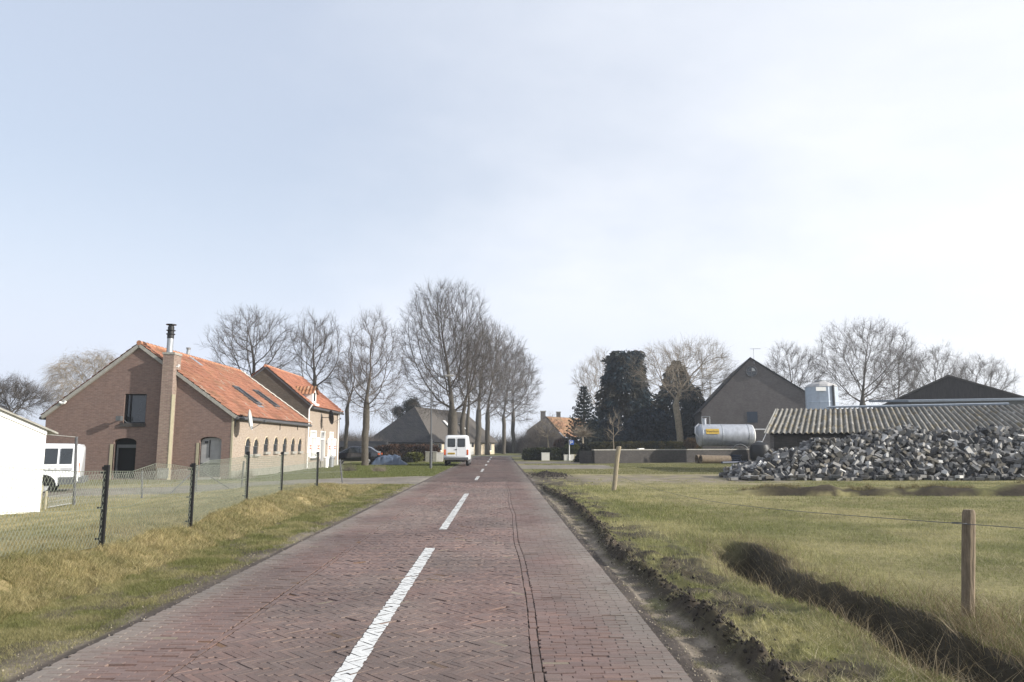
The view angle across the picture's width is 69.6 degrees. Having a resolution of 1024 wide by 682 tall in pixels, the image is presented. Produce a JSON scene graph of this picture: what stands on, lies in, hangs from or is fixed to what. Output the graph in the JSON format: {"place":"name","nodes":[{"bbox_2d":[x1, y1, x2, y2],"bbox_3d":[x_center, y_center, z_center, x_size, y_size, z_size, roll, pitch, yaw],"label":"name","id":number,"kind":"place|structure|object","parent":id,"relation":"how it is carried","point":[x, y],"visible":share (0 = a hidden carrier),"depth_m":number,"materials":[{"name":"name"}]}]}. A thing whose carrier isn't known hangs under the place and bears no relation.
{"place":"outdoors","nodes":[
{"label":"outdoors","id":0,"kind":"place"},
{"bbox_2d":[0,482,306,545],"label":"paddock grass","id":1,"kind":"structure","parent":0,"point":[14,525],"depth_m":15.77,"materials":[{"name":"plant"}]},
{"bbox_2d":[0,482,384,623],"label":"bank grass","id":2,"kind":"structure","parent":0,"point":[58,550],"depth_m":10.23,"materials":[{"name":"plant"}]},
{"bbox_2d":[204,462,460,480],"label":"lawn","id":3,"kind":"structure","parent":0,"point":[386,473],"depth_m":42.82,"materials":[{"name":"green plant"}]},
{"bbox_2d":[16,456,692,681],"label":"road","id":4,"kind":"structure","parent":0,"point":[460,614],"depth_m":7.07,"materials":[{"name":"brick"}]},
{"bbox_2d":[330,457,491,681],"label":"road marking","id":5,"kind":"object","parent":4,"relation":"on","point":[361,651],"visible":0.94,"depth_m":6.65,"materials":[{"name":"paint"}]},
{"bbox_2d":[444,435,473,465],"bbox_3d":[-4.180,8.486,57.220,2.340,2.301,5.360,0,-8,-1],"label":"delivery van","id":6,"kind":"object","parent":4,"relation":"on","point":[457,448],"visible":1,"depth_m":54.70,"materials":[{"name":"white paint"}]},
{"bbox_2d":[0,446,1023,681],"bbox_3d":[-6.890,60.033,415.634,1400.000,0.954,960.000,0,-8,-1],"label":"ground","id":7,"kind":"structure","parent":0,"point":[740,656],"depth_m":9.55,"materials":[{"name":"plant"}]},
{"bbox_2d":[0,407,57,514],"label":"white shed","id":8,"kind":"structure","parent":7,"relation":"on","point":[22,442],"depth_m":16.82,"materials":[{"name":"concrete"}]},
{"bbox_2d":[0,371,59,420],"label":"bare tree","id":9,"kind":"object","parent":7,"relation":"on","point":[14,388],"visible":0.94,"depth_m":75.13,"materials":[{"name":"brown plant"}]},
{"bbox_2d":[40,435,77,508],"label":"garden gate","id":10,"kind":"structure","parent":7,"relation":"on","point":[75,463],"depth_m":18.93,"materials":[{"name":"metal"}]},
{"bbox_2d":[42,443,88,492],"bbox_3d":[-16.934,4.179,24.025,5.340,1.688,1.801,4,-9,-25],"label":"minibus","id":11,"kind":"object","parent":7,"relation":"on","point":[58,456],"visible":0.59,"depth_m":24.15,"materials":[{"name":"white paint"}]},
{"bbox_2d":[44,448,58,463],"bbox_3d":[-15.499,3.734,23.847,1.340,0.502,0.083,4,-9,-25],"label":"side window","id":12,"kind":"structure","parent":11,"relation":"in","point":[51,454],"depth_m":24.04,"materials":[{"name":"grey glass"}]},
{"bbox_2d":[60,448,72,463],"bbox_3d":[-14.665,3.788,24.231,0.340,0.502,0.083,4,-9,-25],"label":"side window","id":13,"kind":"structure","parent":11,"relation":"in","point":[66,453],"depth_m":24.23,"materials":[{"name":"grey glass"}]},
{"bbox_2d":[28,346,118,407],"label":"bare tree","id":14,"kind":"object","parent":7,"relation":"on","point":[75,368],"visible":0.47,"depth_m":81.78,"materials":[{"name":"brown plant"}]},
{"bbox_2d":[95,465,109,547],"bbox_3d":[-5.434,2.339,9.730,0.117,1.380,0.048,0,-8,-1],"label":"fence post","id":15,"kind":"object","parent":7,"relation":"on","point":[105,489],"visible":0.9,"depth_m":9.74,"materials":[{"name":"black metal"}]},
{"bbox_2d":[0,453,317,557],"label":"chain link mesh","id":16,"kind":"object","parent":15,"relation":"attached to","point":[250,489],"visible":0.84,"depth_m":11.11,"materials":[{"name":"metal"}]},
{"bbox_2d":[39,324,311,479],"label":"farm barn","id":17,"kind":"structure","parent":7,"relation":"on","point":[140,404],"depth_m":34.15,"materials":[{"name":"brick"}]},
{"bbox_2d":[114,438,135,478],"bbox_3d":[-17.820,5.409,34.001,1.086,1.880,0.150,0,-8,-1],"label":"door","id":18,"kind":"structure","parent":17,"relation":"in","point":[125,454],"depth_m":34.01,"materials":[{"name":"glass"}]},
{"bbox_2d":[124,394,146,422],"bbox_3d":[-17.474,3.150,34.268,1.008,1.359,0.080,0,-8,-1],"label":"window","id":19,"kind":"structure","parent":17,"relation":"in","point":[135,409],"depth_m":34.28,"materials":[{"name":"grey glass"}]},
{"bbox_2d":[199,437,221,476],"bbox_3d":[-13.909,5.372,34.026,0.986,1.819,0.100,0,-8,-1],"label":"door","id":20,"kind":"structure","parent":17,"relation":"in","point":[210,447],"depth_m":34.04,"materials":[{"name":"black metal"}]},
{"bbox_2d":[232,385,263,407],"bbox_3d":[-14.501,3.052,40.458,1.541,1.178,0.960,0,-8,-1],"label":"roof window","id":21,"kind":"structure","parent":17,"relation":"in","point":[238,388],"depth_m":40.39,"materials":[{"name":"glass"}]},
{"bbox_2d":[244,437,252,456],"bbox_3d":[-12.934,5.178,36.049,0.230,0.964,0.948,0,-8,-1],"label":"stable window","id":22,"kind":"structure","parent":17,"relation":"in","point":[246,445],"depth_m":36.09,"materials":[{"name":"grey glass"}]},
{"bbox_2d":[253,438,260,456],"bbox_3d":[-12.954,5.368,37.255,0.230,0.953,0.948,0,-8,-1],"label":"stable window","id":23,"kind":"structure","parent":17,"relation":"in","point":[255,446],"depth_m":37.27,"materials":[{"name":"grey glass"}]},
{"bbox_2d":[263,436,270,453],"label":"stable window","id":24,"kind":"structure","parent":17,"relation":"in","point":[265,439],"depth_m":38.89,"materials":[{"name":"grey glass"}]},
{"bbox_2d":[253,389,281,409],"bbox_3d":[-14.631,3.504,44.036,1.541,1.178,0.960,0,-8,-1],"label":"roof window","id":25,"kind":"structure","parent":17,"relation":"in","point":[258,392],"depth_m":43.93,"materials":[{"name":"glass"}]},
{"bbox_2d":[273,436,279,453],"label":"stable window","id":26,"kind":"structure","parent":17,"relation":"in","point":[275,451],"depth_m":40.59,"materials":[{"name":"grey glass"}]},
{"bbox_2d":[185,463,195,527],"bbox_3d":[-5.407,2.748,12.338,0.117,1.380,0.048,0,-8,1],"label":"fence post","id":27,"kind":"object","parent":7,"relation":"on","point":[192,480],"visible":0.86,"depth_m":12.35,"materials":[{"name":"black metal"}]},
{"bbox_2d":[0,483,415,681],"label":"verge grass","id":28,"kind":"structure","parent":7,"relation":"on","point":[322,516],"depth_m":8.85,"materials":[{"name":"plant"}]},
{"bbox_2d":[76,459,342,503],"bbox_3d":[-9.937,4.769,25.261,1.637,1.186,12.826,-3,-8,19],"label":"garden fence","id":29,"kind":"object","parent":7,"relation":"on","point":[341,471],"visible":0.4,"depth_m":24.28,"materials":[{"name":"metal"}]},
{"bbox_2d":[243,452,249,498],"bbox_3d":[-5.872,3.134,16.221,0.117,1.380,0.048,1,-8,-4],"label":"fence post","id":30,"kind":"object","parent":7,"relation":"on","point":[247,471],"visible":0.71,"depth_m":16.24,"materials":[{"name":"black metal"}]},
{"bbox_2d":[196,303,305,375],"bbox_3d":[-21.399,3.301,61.631,9.160,13.870,9.495,0,-8,-1],"label":"bare tree","id":31,"kind":"object","parent":7,"relation":"on","point":[249,351],"visible":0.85,"depth_m":61.57,"materials":[{"name":"brown plant"}]},
{"bbox_2d":[278,452,283,490],"bbox_3d":[-6.252,3.690,19.883,0.117,1.380,0.048,0,-8,-1],"label":"fence post","id":32,"kind":"object","parent":7,"relation":"on","point":[282,465],"visible":0.71,"depth_m":19.89,"materials":[{"name":"black metal"}]},
{"bbox_2d":[251,364,343,468],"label":"brick house","id":33,"kind":"structure","parent":7,"relation":"on","point":[320,411],"depth_m":48.81,"materials":[{"name":"brick"}]},
{"bbox_2d":[310,430,316,457],"bbox_3d":[-13.134,6.790,48.447,0.120,1.794,1.604,0,-8,-1],"label":"window","id":34,"kind":"structure","parent":33,"relation":"in","point":[313,433],"depth_m":48.80,"materials":[{"name":"white paint"}]},
{"bbox_2d":[320,431,325,460],"bbox_3d":[-13.177,7.404,50.983,0.120,2.310,1.363,0,-8,-1],"label":"front door","id":35,"kind":"structure","parent":33,"relation":"in","point":[322,435],"depth_m":51.23,"materials":[{"name":"white paint"}]},
{"bbox_2d":[314,452,318,485],"bbox_3d":[-5.921,4.048,22.271,0.117,1.380,0.048,1,-8,-5],"label":"fence post","id":36,"kind":"object","parent":7,"relation":"on","point":[317,465],"visible":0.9,"depth_m":22.30,"materials":[{"name":"black metal"}]},
{"bbox_2d":[282,306,352,392],"bbox_3d":[-15.680,3.477,59.949,5.695,13.004,6.027,-5,-9,30],"label":"bare tree","id":37,"kind":"object","parent":7,"relation":"on","point":[311,360],"visible":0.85,"depth_m":59.99,"materials":[{"name":"brown plant"}]},
{"bbox_2d":[317,346,383,449],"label":"bare tree","id":38,"kind":"object","parent":7,"relation":"on","point":[346,429],"visible":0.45,"depth_m":73.25,"materials":[{"name":"brown plant"}]},
{"bbox_2d":[338,446,381,464],"bbox_3d":[-12.482,9.099,58.456,4.210,1.430,1.716,0,-8,-1],"label":"parked car","id":39,"kind":"object","parent":7,"relation":"on","point":[351,454],"visible":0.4,"depth_m":57.65,"materials":[{"name":"black paint"}]},
{"bbox_2d":[339,441,387,451],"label":"outbuilding","id":40,"kind":"structure","parent":7,"relation":"on","point":[359,444],"depth_m":77.42,"materials":[{"name":"brick"}]},
{"bbox_2d":[339,428,389,440],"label":"shrubbery","id":41,"kind":"object","parent":7,"relation":"on","point":[350,437],"visible":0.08,"depth_m":94.52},
{"bbox_2d":[332,305,414,464],"bbox_3d":[-10.625,3.162,56.985,6.978,12.834,6.784,0,-8,-1],"label":"pollard tree","id":42,"kind":"object","parent":7,"relation":"on","point":[366,409],"visible":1,"depth_m":56.65,"materials":[{"name":"brown plant"}]},
{"bbox_2d":[1,485,754,681],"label":"shoulder grit","id":43,"kind":"object","parent":7,"relation":"on","point":[595,560],"visible":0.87,"depth_m":7.82,"materials":[{"name":"gravel"}]},
{"bbox_2d":[371,454,406,464],"bbox_3d":[-9.578,9.309,57.829,2.726,0.814,1.700,0,-8,-1],"label":"tarpaulin","id":44,"kind":"object","parent":7,"relation":"on","point":[389,459],"visible":1,"depth_m":57.11,"materials":[{"name":"plastic"}]},
{"bbox_2d":[380,402,405,426],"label":"bare tree","id":45,"kind":"object","parent":7,"relation":"on","point":[395,418],"visible":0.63,"depth_m":119.09,"materials":[{"name":"brown plant"}]},
{"bbox_2d":[384,450,402,457],"bbox_3d":[-10.499,10.208,65.042,1.861,1.326,1.840,0,-8,-1],"label":"brown bush","id":46,"kind":"object","parent":7,"relation":"on","point":[391,452],"visible":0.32,"depth_m":64.76,"materials":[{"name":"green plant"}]},
{"bbox_2d":[389,397,420,419],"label":"pine tree","id":47,"kind":"object","parent":7,"relation":"on","point":[406,409],"visible":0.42,"depth_m":120.43,"materials":[{"name":"green plant"}]},
{"bbox_2d":[374,443,440,460],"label":"beech hedge","id":48,"kind":"object","parent":7,"relation":"on","point":[382,449],"visible":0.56,"depth_m":71.57,"materials":[{"name":"brown plant"}]},
{"bbox_2d":[404,451,424,461],"bbox_3d":[-8.648,10.277,65.107,1.894,1.089,1.847,0,-8,-1],"label":"green bush","id":49,"kind":"object","parent":7,"relation":"on","point":[416,456],"visible":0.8,"depth_m":64.66,"materials":[{"name":"green plant"}]},
{"bbox_2d":[370,407,497,456],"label":"thatched farmhouse","id":50,"kind":"object","parent":7,"relation":"on","point":[409,427],"visible":0.45,"depth_m":100.74,"materials":[{"name":"plant"}]},
{"bbox_2d":[429,375,453,468],"bbox_3d":[-4.699,5.419,49.228,1.559,6.353,0.200,0,-8,-1],"label":"street lamp","id":51,"kind":"object","parent":7,"relation":"on","point":[430,462],"visible":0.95,"depth_m":49.13,"materials":[{"name":"metal"}]},
{"bbox_2d":[392,278,497,434],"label":"lime tree","id":52,"kind":"object","parent":7,"relation":"on","point":[452,420],"visible":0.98,"depth_m":69.64,"materials":[{"name":"brown plant"}]},
{"bbox_2d":[339,424,581,444],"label":"distant wood","id":53,"kind":"object","parent":7,"relation":"on","point":[495,438],"visible":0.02,"depth_m":322.08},
{"bbox_2d":[447,331,485,435],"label":"lime tree","id":54,"kind":"object","parent":7,"relation":"on","point":[467,421],"visible":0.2,"depth_m":87.37,"materials":[{"name":"brown plant"}]},
{"bbox_2d":[436,315,509,434],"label":"lime tree","id":55,"kind":"object","parent":7,"relation":"on","point":[462,428],"visible":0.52,"depth_m":75.85,"materials":[{"name":"brown plant"}]},
{"bbox_2d":[458,317,514,454],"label":"lime tree","id":56,"kind":"object","parent":7,"relation":"on","point":[478,433],"visible":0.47,"depth_m":109.06,"materials":[{"name":"brown plant"}]},
{"bbox_2d":[464,318,534,454],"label":"lime tree","id":57,"kind":"object","parent":7,"relation":"on","point":[487,435],"visible":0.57,"depth_m":113.28,"materials":[{"name":"brown plant"}]},
{"bbox_2d":[478,343,542,453],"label":"lime tree","id":58,"kind":"object","parent":7,"relation":"on","point":[504,428],"visible":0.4,"depth_m":125.15,"materials":[{"name":"brown plant"}]},
{"bbox_2d":[494,431,526,452],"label":"shrubbery","id":59,"kind":"object","parent":7,"relation":"on","point":[498,449],"visible":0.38,"depth_m":134.74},
{"bbox_2d":[490,354,541,452],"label":"lime tree","id":60,"kind":"object","parent":7,"relation":"on","point":[513,421],"visible":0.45,"depth_m":131.02,"materials":[{"name":"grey plant"}]},
{"bbox_2d":[514,422,563,454],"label":"shrubbery","id":61,"kind":"object","parent":7,"relation":"on","point":[530,442],"visible":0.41,"depth_m":109.61,"materials":[{"name":"plant"}]},
{"bbox_2d":[521,447,573,460],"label":"clipped hedge","id":62,"kind":"object","parent":7,"relation":"on","point":[558,453],"visible":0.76,"depth_m":74.19,"materials":[{"name":"green plant"}]},
{"bbox_2d":[526,470,570,478],"bbox_3d":[1.909,6.857,38.006,2.352,0.355,7.452,0,-8,-1],"label":"mud heap","id":63,"kind":"object","parent":7,"relation":"on","point":[548,474],"visible":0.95,"depth_m":37.48,"materials":[{"name":"soil"}]},
{"bbox_2d":[534,410,568,447],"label":"young birch","id":64,"kind":"object","parent":7,"relation":"on","point":[551,429],"visible":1,"depth_m":77.38,"materials":[{"name":"plant"}]},
{"bbox_2d":[553,437,567,447],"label":"reddish shrub","id":65,"kind":"object","parent":7,"relation":"on","point":[559,442],"visible":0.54,"depth_m":94.69,"materials":[{"name":"brown plant"}]},
{"bbox_2d":[562,443,579,453],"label":"round bush","id":66,"kind":"object","parent":7,"relation":"on","point":[575,448],"visible":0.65,"depth_m":74.59,"materials":[{"name":"green plant"}]},
{"bbox_2d":[571,443,587,462],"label":"cone shrub","id":67,"kind":"object","parent":7,"relation":"on","point":[582,448],"visible":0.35,"depth_m":65.74,"materials":[{"name":"green plant"}]},
{"bbox_2d":[567,423,596,442],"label":"globe willow","id":68,"kind":"object","parent":7,"relation":"on","point":[583,432],"visible":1,"depth_m":67.44,"materials":[{"name":"brown plant"}]},
{"bbox_2d":[561,386,604,450],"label":"conifer","id":69,"kind":"object","parent":7,"relation":"on","point":[581,419],"visible":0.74,"depth_m":77.49,"materials":[{"name":"green plant"}]},
{"bbox_2d":[570,345,629,415],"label":"bare tree","id":70,"kind":"object","parent":7,"relation":"on","point":[583,377],"visible":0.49,"depth_m":111.66,"materials":[{"name":"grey plant"}]},
{"bbox_2d":[580,417,630,450],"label":"bush","id":71,"kind":"object","parent":7,"relation":"on","point":[620,436],"visible":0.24,"depth_m":81.24,"materials":[{"name":"green plant"}]},
{"bbox_2d":[603,409,623,448],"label":"sapling","id":72,"kind":"object","parent":7,"relation":"on","point":[614,426],"visible":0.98,"depth_m":73.73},
{"bbox_2d":[612,446,620,490],"bbox_3d":[3.612,4.479,25.553,0.400,1.632,0.162,0,-8,-1],"label":"wooden post","id":73,"kind":"object","parent":7,"relation":"on","point":[616,466],"visible":0.9,"depth_m":25.50,"materials":[{"name":"brown wood"}]},
{"bbox_2d":[592,350,658,446],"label":"tall conifer","id":74,"kind":"object","parent":7,"relation":"on","point":[626,405],"visible":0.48,"depth_m":91.06,"materials":[{"name":"green plant"}]},
{"bbox_2d":[525,463,736,473],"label":"yard grass","id":75,"kind":"structure","parent":7,"relation":"on","point":[639,467],"depth_m":47.59,"materials":[{"name":"plant"}]},
{"bbox_2d":[586,440,702,450],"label":"hedge","id":76,"kind":"object","parent":7,"relation":"on","point":[651,444],"visible":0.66,"depth_m":75.11,"materials":[{"name":"green plant"}]},
{"bbox_2d":[624,407,676,448],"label":"bush","id":77,"kind":"object","parent":7,"relation":"on","point":[638,426],"visible":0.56,"depth_m":84.09,"materials":[{"name":"green plant"}]},
{"bbox_2d":[545,491,774,681],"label":"shoulder tufts","id":78,"kind":"object","parent":7,"relation":"on","point":[693,629],"visible":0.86,"depth_m":6.46,"materials":[{"name":"green plant"}]},
{"bbox_2d":[579,448,751,463],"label":"yard wall","id":79,"kind":"structure","parent":7,"relation":"on","point":[606,456],"depth_m":64.17,"materials":[{"name":"concrete"}]},
{"bbox_2d":[652,360,695,440],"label":"conifer","id":80,"kind":"object","parent":7,"relation":"on","point":[666,401],"visible":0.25,"depth_m":93.24,"materials":[{"name":"green plant"}]},
{"bbox_2d":[622,330,741,441],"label":"walnut tree","id":81,"kind":"object","parent":7,"relation":"on","point":[678,420],"visible":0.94,"depth_m":79.70,"materials":[{"name":"brown plant"}]},
{"bbox_2d":[683,437,699,448],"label":"brown shrub","id":82,"kind":"object","parent":7,"relation":"on","point":[688,441],"visible":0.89,"depth_m":73.30,"materials":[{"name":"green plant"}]},
{"bbox_2d":[681,386,705,439],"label":"conifer","id":83,"kind":"object","parent":7,"relation":"on","point":[688,421],"visible":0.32,"depth_m":89.25,"materials":[{"name":"green plant"}]},
{"bbox_2d":[537,483,892,681],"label":"soil clods","id":84,"kind":"object","parent":7,"relation":"on","point":[761,649],"visible":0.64,"depth_m":7.04,"materials":[{"name":"soil"}]},
{"bbox_2d":[699,455,731,462],"bbox_3d":[17.139,9.974,62.085,2.658,0.746,0.740,2,-8,-12],"label":"drain pipe","id":85,"kind":"object","parent":7,"relation":"on","point":[711,458],"visible":0.82,"depth_m":61.81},
{"bbox_2d":[695,416,766,448],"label":"slurry tanker","id":86,"kind":"object","parent":7,"relation":"on","point":[733,435],"visible":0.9,"depth_m":69.40,"materials":[{"name":"metal"}]},
{"bbox_2d":[692,348,805,448],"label":"gable barn","id":87,"kind":"structure","parent":7,"relation":"on","point":[755,393],"depth_m":76.37,"materials":[{"name":"brick"}]},
{"bbox_2d":[745,366,756,376],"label":"round window","id":88,"kind":"structure","parent":87,"relation":"in","point":[751,371],"depth_m":76.66,"materials":[{"name":"grey glass"}]},
{"bbox_2d":[747,412,757,422],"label":"window","id":89,"kind":"structure","parent":87,"relation":"in","point":[752,417],"depth_m":76.04,"materials":[{"name":"glass"}]},
{"bbox_2d":[749,441,770,460],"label":"black drum","id":90,"kind":"object","parent":7,"relation":"on","point":[758,448],"visible":0.77,"depth_m":67.00,"materials":[{"name":"metal"}]},
{"bbox_2d":[760,338,827,389],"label":"bare tree","id":91,"kind":"object","parent":7,"relation":"on","point":[801,380],"visible":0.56,"depth_m":100.42,"materials":[{"name":"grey plant"}]},
{"bbox_2d":[805,380,838,409],"bbox_3d":[26.251,6.824,62.053,2.701,7.136,2.782,0,-8,-1],"label":"feed silo","id":92,"kind":"object","parent":7,"relation":"on","point":[822,394],"visible":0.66,"depth_m":61.36,"materials":[{"name":"metal"}]},
{"bbox_2d":[624,515,1023,681],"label":"dead straw","id":93,"kind":"object","parent":7,"relation":"on","point":[890,666],"visible":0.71,"depth_m":6.62,"materials":[{"name":"beige plant"}]},
{"bbox_2d":[662,525,1023,681],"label":"ditch stalks","id":94,"kind":"object","parent":7,"relation":"on","point":[978,630],"visible":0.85,"depth_m":6.37,"materials":[{"name":"brown plant"}]},
{"bbox_2d":[804,314,930,408],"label":"bare tree","id":95,"kind":"object","parent":7,"relation":"on","point":[863,393],"visible":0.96,"depth_m":92.14,"materials":[{"name":"brown plant"}]},
{"bbox_2d":[719,424,1023,480],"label":"paver pile","id":96,"kind":"object","parent":7,"relation":"on","point":[914,440],"visible":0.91,"depth_m":34.49,"materials":[{"name":"concrete"}]},
{"bbox_2d":[738,479,1023,490],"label":"ditch tufts","id":97,"kind":"object","parent":7,"relation":"on","point":[855,488],"visible":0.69,"depth_m":24.43,"materials":[{"name":"brown plant"}]},
{"bbox_2d":[745,433,1021,480],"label":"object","id":98,"kind":"object","parent":7,"relation":"on","point":[966,475],"visible":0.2,"depth_m":33.90,"materials":[{"name":"stone"}]},
{"bbox_2d":[764,403,1023,450],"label":"open shed","id":99,"kind":"structure","parent":7,"relation":"on","point":[796,426],"depth_m":43.33,"materials":[{"name":"metal"}]},
{"bbox_2d":[870,342,930,402],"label":"bare tree","id":100,"kind":"object","parent":7,"relation":"on","point":[912,381],"visible":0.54,"depth_m":104.65,"materials":[{"name":"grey plant"}]},
{"bbox_2d":[902,340,975,393],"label":"bare tree","id":101,"kind":"object","parent":7,"relation":"on","point":[946,360],"visible":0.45,"depth_m":108.69,"materials":[{"name":"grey plant"}]},
{"bbox_2d":[869,398,1023,408],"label":"lean to","id":102,"kind":"object","parent":7,"relation":"on","point":[1019,401],"visible":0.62,"depth_m":57.15,"materials":[{"name":"metal"}]},
{"bbox_2d":[883,375,1023,404],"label":"dark barn","id":103,"kind":"structure","parent":7,"relation":"on","point":[949,387],"depth_m":66.50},
{"bbox_2d":[951,509,975,616],"bbox_3d":[4.140,2.097,6.686,0.221,1.105,0.128,0,-8,-1],"label":"wooden post","id":104,"kind":"object","parent":7,"relation":"on","point":[968,551],"visible":0.87,"depth_m":6.67,"materials":[{"name":"brown wood"}]},
{"bbox_2d":[614,473,1023,528],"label":"fence wire","id":105,"kind":"object","parent":104,"relation":"attached to","point":[849,515],"visible":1,"depth_m":8.49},
{"bbox_2d":[941,349,1020,393],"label":"bare tree","id":106,"kind":"object","parent":7,"relation":"on","point":[991,373],"visible":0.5,"depth_m":112.20,"materials":[{"name":"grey plant"}]},
{"bbox_2d":[0,0,1023,441],"label":"sky","id":107,"kind":"structure","parent":0,"point":[619,175],"materials":[{"name":"blue"}]},
{"bbox_2d":[527,411,585,443],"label":"orange roof house","id":108,"kind":"structure","parent":0,"point":[565,421],"depth_m":129.15,"materials":[{"name":"tile"}]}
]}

